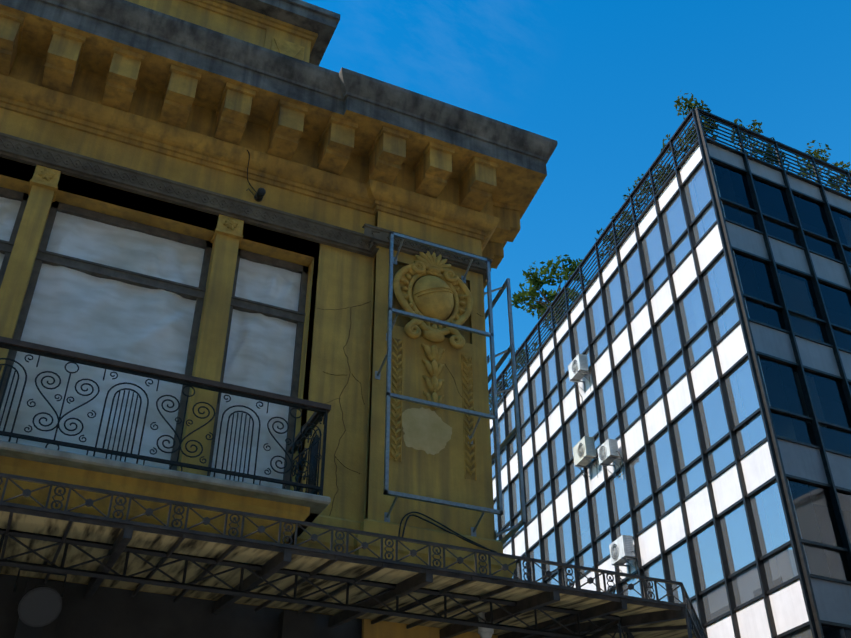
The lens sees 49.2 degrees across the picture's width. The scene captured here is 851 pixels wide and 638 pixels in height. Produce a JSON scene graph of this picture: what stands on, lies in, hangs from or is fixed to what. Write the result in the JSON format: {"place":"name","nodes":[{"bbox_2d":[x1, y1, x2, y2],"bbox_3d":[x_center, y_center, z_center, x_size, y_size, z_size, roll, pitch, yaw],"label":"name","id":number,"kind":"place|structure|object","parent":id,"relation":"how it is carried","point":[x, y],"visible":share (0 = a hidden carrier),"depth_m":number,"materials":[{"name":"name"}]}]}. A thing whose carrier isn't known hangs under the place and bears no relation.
{"place":"outdoors","nodes":[
{"label":"outdoors","id":0,"kind":"place"},
{"bbox_2d":[13,561,66,637],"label":"canopy flood light","id":1,"kind":"object","parent":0,"point":[39,608],"visible":0.94,"depth_m":6.93,"materials":[{"name":"grey metal"}]},
{"bbox_2d":[390,338,474,479],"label":"ornament","id":2,"kind":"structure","parent":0,"point":[469,476],"depth_m":10.32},
{"bbox_2d":[478,612,493,637],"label":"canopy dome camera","id":3,"kind":"object","parent":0,"point":[483,632],"visible":0.62,"depth_m":8.19,"materials":[{"name":"grey plastic"}]},
{"bbox_2d":[511,254,590,323],"bbox_3d":[5.253,0.066,36.899,3.388,4.579,3.687,14,-36,-20],"label":"tree","id":4,"kind":"object","parent":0,"point":[531,292],"depth_m":37.11,"materials":[{"name":"green plant"}]},
{"bbox_2d":[302,0,850,409],"label":"sky","id":5,"kind":"structure","parent":0,"point":[602,80],"materials":[{"name":"blue"}]},
{"bbox_2d":[490,163,812,637],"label":"window panes","id":6,"kind":"structure","parent":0,"point":[780,567],"depth_m":25.17,"materials":[{"name":"blue glass"}]},
{"bbox_2d":[488,108,850,414],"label":"rooftop railing","id":7,"kind":"object","parent":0,"point":[695,114],"visible":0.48,"depth_m":27.68,"materials":[{"name":"black metal"}]},
{"bbox_2d":[490,137,850,637],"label":"window mullions","id":8,"kind":"object","parent":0,"point":[803,576],"visible":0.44,"depth_m":24.44,"materials":[{"name":"black metal"}]},
{"bbox_2d":[712,162,810,573],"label":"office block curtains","id":9,"kind":"object","parent":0,"point":[764,380],"depth_m":21.36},
{"bbox_2d":[707,142,850,624],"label":"spandrel panels","id":10,"kind":"object","parent":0,"point":[833,601],"visible":0.19,"depth_m":22.59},
{"bbox_2d":[711,160,850,637],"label":"window panes","id":11,"kind":"structure","parent":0,"point":[816,516],"depth_m":22.86,"materials":[{"name":"blue glass"}]},
{"bbox_3d":[12.544,16.265,39.064,28.187,19.950,38.002,14,-36,-20],"label":"office block","id":12,"kind":"object","parent":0,"visible":0},
{"bbox_2d":[490,145,808,637],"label":"spandrel panels","id":13,"kind":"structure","parent":12,"relation":"attached to","point":[788,606],"depth_m":24.92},
{"bbox_2d":[568,354,592,409],"bbox_3d":[4.996,2.021,29.988,0.503,1.475,0.965,9,-35,-14],"label":"air conditioner","id":14,"kind":"object","parent":13,"relation":"attached to","point":[578,368],"visible":0.96,"depth_m":29.98,"materials":[{"name":"white plastic"}]},
{"bbox_2d":[572,436,600,478],"bbox_3d":[4.939,4.533,28.527,0.524,1.535,1.023,9,-35,-14],"label":"air conditioner","id":15,"kind":"object","parent":13,"relation":"attached to","point":[584,452],"visible":0.98,"depth_m":28.50,"materials":[{"name":"grey metal"}]},
{"bbox_2d":[597,439,623,477],"bbox_3d":[5.420,4.248,26.887,0.482,1.415,0.885,10,-35,-14],"label":"air conditioner","id":16,"kind":"object","parent":13,"relation":"attached to","point":[608,453],"visible":1,"depth_m":26.99,"materials":[{"name":"white plastic"}]},
{"bbox_2d":[584,376,637,581],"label":"brackets","id":17,"kind":"object","parent":13,"relation":"attached to","point":[616,478],"visible":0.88,"depth_m":27.24,"materials":[{"name":"black metal"}]},
{"bbox_2d":[609,535,646,587],"bbox_3d":[5.449,6.683,25.131,0.502,1.475,0.965,10,-35,-14],"label":"air conditioner","id":18,"kind":"object","parent":13,"relation":"attached to","point":[622,552],"visible":0.96,"depth_m":25.23,"materials":[{"name":"white plastic"}]},
{"bbox_2d":[489,91,850,413],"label":"rooftop plants","id":19,"kind":"object","parent":12,"relation":"attached to","point":[688,103],"depth_m":28.26,"materials":[{"name":"green plant"}]},
{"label":"pavement","id":20,"kind":"structure","parent":0,"visible":0},
{"bbox_2d":[0,108,498,637],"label":"old building walls","id":21,"kind":"structure","parent":20,"relation":"on","point":[338,280],"depth_m":10.22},
{"bbox_2d":[0,187,28,287],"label":"window frame","id":22,"kind":"object","parent":21,"relation":"attached to","point":[6,247],"visible":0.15,"depth_m":9.70,"materials":[{"name":"brown wood"}]},
{"bbox_2d":[0,197,20,267],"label":"window pane","id":23,"kind":"structure","parent":22,"relation":"attached to","point":[9,209],"depth_m":9.76,"materials":[{"name":"grey glass"}]},
{"bbox_2d":[0,201,212,470],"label":"window frame","id":24,"kind":"object","parent":21,"relation":"attached to","point":[94,269],"visible":0.9,"depth_m":9.93,"materials":[{"name":"brown wood"}]},
{"bbox_2d":[0,211,204,468],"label":"window pane","id":25,"kind":"structure","parent":24,"relation":"attached to","point":[75,311],"depth_m":9.52,"materials":[{"name":"grey glass"}]},
{"bbox_2d":[28,165,243,244],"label":"pilaster capitals","id":26,"kind":"object","parent":21,"relation":"attached to","point":[45,177],"visible":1,"depth_m":9.98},
{"bbox_2d":[0,456,309,543],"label":"balcony base","id":27,"kind":"object","parent":21,"relation":"attached to","point":[64,474],"visible":0.33,"depth_m":7.70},
{"bbox_2d":[0,440,330,542],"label":"balcony slab","id":28,"kind":"structure","parent":27,"relation":"on","point":[317,504],"depth_m":7.71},
{"bbox_2d":[0,343,327,495],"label":"balcony railing","id":29,"kind":"object","parent":21,"relation":"attached to","point":[312,476],"visible":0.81,"depth_m":8.04,"materials":[{"name":"black metal"}]},
{"bbox_2d":[0,336,330,453],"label":"balcony handrail","id":30,"kind":"object","parent":29,"relation":"on","point":[116,363],"visible":0.78,"depth_m":8.24,"materials":[{"name":"black metal"}]},
{"bbox_2d":[0,574,361,637],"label":"shopfront wall","id":31,"kind":"structure","parent":21,"relation":"attached to","point":[106,612],"depth_m":8.10,"materials":[{"name":"black"}]},
{"bbox_2d":[0,132,492,282],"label":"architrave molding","id":32,"kind":"structure","parent":21,"relation":"on","point":[373,236],"depth_m":10.59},
{"bbox_2d":[0,138,486,278],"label":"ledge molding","id":33,"kind":"structure","parent":32,"relation":"attached to","point":[133,179],"depth_m":10.56,"materials":[{"name":"beige stone"}]},
{"bbox_2d":[246,188,265,201],"bbox_3d":[-1.994,-1.484,10.905,0.214,0.126,0.187,14,-36,-20],"label":"lamp","id":34,"kind":"object","parent":21,"relation":"attached to","point":[259,194],"visible":1,"depth_m":10.89,"materials":[{"name":"black metal"}]},
{"bbox_2d":[207,249,308,489],"bbox_3d":[-1.796,0.701,9.957,0.890,3.400,0.100,14,-36,-20],"label":"window frame","id":35,"kind":"object","parent":21,"relation":"attached to","point":[268,310],"visible":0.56,"depth_m":10.43,"materials":[{"name":"grey wood"}]},
{"bbox_2d":[210,258,300,488],"bbox_3d":[-1.804,0.732,9.957,0.829,3.350,0.097,12,-36,-18],"label":"window pane","id":36,"kind":"structure","parent":35,"relation":"attached to","point":[260,352],"depth_m":10.10,"materials":[{"name":"grey glass"}]},
{"bbox_2d":[0,9,522,288],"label":"corbels","id":37,"kind":"object","parent":21,"relation":"attached to","point":[476,180],"visible":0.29,"depth_m":11.06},
{"bbox_2d":[0,4,546,251],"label":"old building entablature mouldings","id":38,"kind":"object","parent":21,"relation":"attached to","point":[80,107],"visible":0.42,"depth_m":11.09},
{"bbox_2d":[0,0,557,174],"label":"cornice","id":39,"kind":"structure","parent":21,"relation":"on","point":[342,91],"depth_m":11.18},
{"bbox_2d":[126,0,317,62],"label":"attic wall","id":40,"kind":"structure","parent":39,"relation":"on","point":[240,22],"depth_m":12.81,"materials":[{"name":"paint"}]},
{"bbox_2d":[270,36,304,60],"bbox_3d":[-1.922,-3.435,12.738,0.470,1.070,0.067,14,-36,-20],"label":"old building attic panel","id":41,"kind":"object","parent":40,"relation":"attached to","point":[288,48],"visible":0.29,"depth_m":12.94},
{"bbox_2d":[224,0,339,65],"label":"roof cornice","id":42,"kind":"structure","parent":21,"relation":"on","point":[322,23],"depth_m":13.13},
{"bbox_2d":[0,528,633,637],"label":"canopy lattice girders","id":43,"kind":"object","parent":21,"relation":"attached to","point":[231,591],"visible":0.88,"depth_m":7.03,"materials":[{"name":"black metal"}]},
{"bbox_2d":[0,508,693,637],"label":"canopy ribs","id":44,"kind":"object","parent":43,"relation":"attached to","point":[275,564],"visible":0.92,"depth_m":7.70,"materials":[{"name":"black metal"}]},
{"bbox_2d":[0,511,695,637],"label":"canopy glazing","id":45,"kind":"structure","parent":44,"relation":"on","point":[86,532],"depth_m":7.41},
{"bbox_2d":[0,473,706,637],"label":"canopy frieze","id":46,"kind":"object","parent":43,"relation":"attached to","point":[692,618],"visible":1,"depth_m":6.75,"materials":[{"name":"black metal"}]},
{"bbox_2d":[247,150,496,551],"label":"old building cables","id":47,"kind":"object","parent":21,"relation":"attached to","point":[473,542],"visible":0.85,"depth_m":9.58,"materials":[{"name":"black rubber"}]},
{"bbox_2d":[318,301,480,515],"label":"wall cracks","id":48,"kind":"object","parent":21,"relation":"attached to","point":[339,398],"visible":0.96,"depth_m":10.13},
{"bbox_2d":[296,515,515,577],"bbox_3d":[-14.269,-0.053,5.600,46.381,0.630,16.083,31,-45,-38],"label":"old building string course","id":49,"kind":"object","parent":21,"relation":"attached to","point":[410,532],"visible":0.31,"depth_m":9.27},
{"bbox_2d":[400,407,451,454],"bbox_3d":[0.003,1.219,10.167,0.649,0.568,0.001,14,-36,-20],"label":"plaster patch","id":50,"kind":"object","parent":21,"relation":"attached to","point":[428,431],"visible":0.94,"depth_m":10.16,"materials":[{"name":"beige paint"}]},
{"bbox_2d":[392,261,471,343],"bbox_3d":[0.065,-0.192,11.203,1.050,0.940,0.070,14,-36,-20],"label":"recessed panel","id":51,"kind":"object","parent":21,"relation":"attached to","point":[402,321],"visible":0.19,"depth_m":11.17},
{"bbox_2d":[389,251,476,480],"bbox_3d":[0.093,0.390,10.730,1.064,2.968,0.354,14,-36,-20],"label":"wall ornament","id":52,"kind":"object","parent":21,"relation":"attached to","point":[440,290],"visible":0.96,"depth_m":10.93,"materials":[{"name":"yellow stone"}]},
{"bbox_2d":[375,231,502,536],"bbox_3d":[0.121,0.637,10.436,1.360,3.508,0.306,14,-36,-20],"label":"sign frame","id":53,"kind":"object","parent":21,"relation":"on","point":[390,326],"visible":0.92,"depth_m":10.24,"materials":[{"name":"metal"}]},
{"bbox_2d":[484,278,525,543],"bbox_3d":[0.729,1.219,11.188,0.306,3.378,1.360,9,-35,-14],"label":"sign frame","id":54,"kind":"object","parent":21,"relation":"on","point":[512,530],"visible":0.46,"depth_m":10.73,"materials":[{"name":"metal"}]}
]}

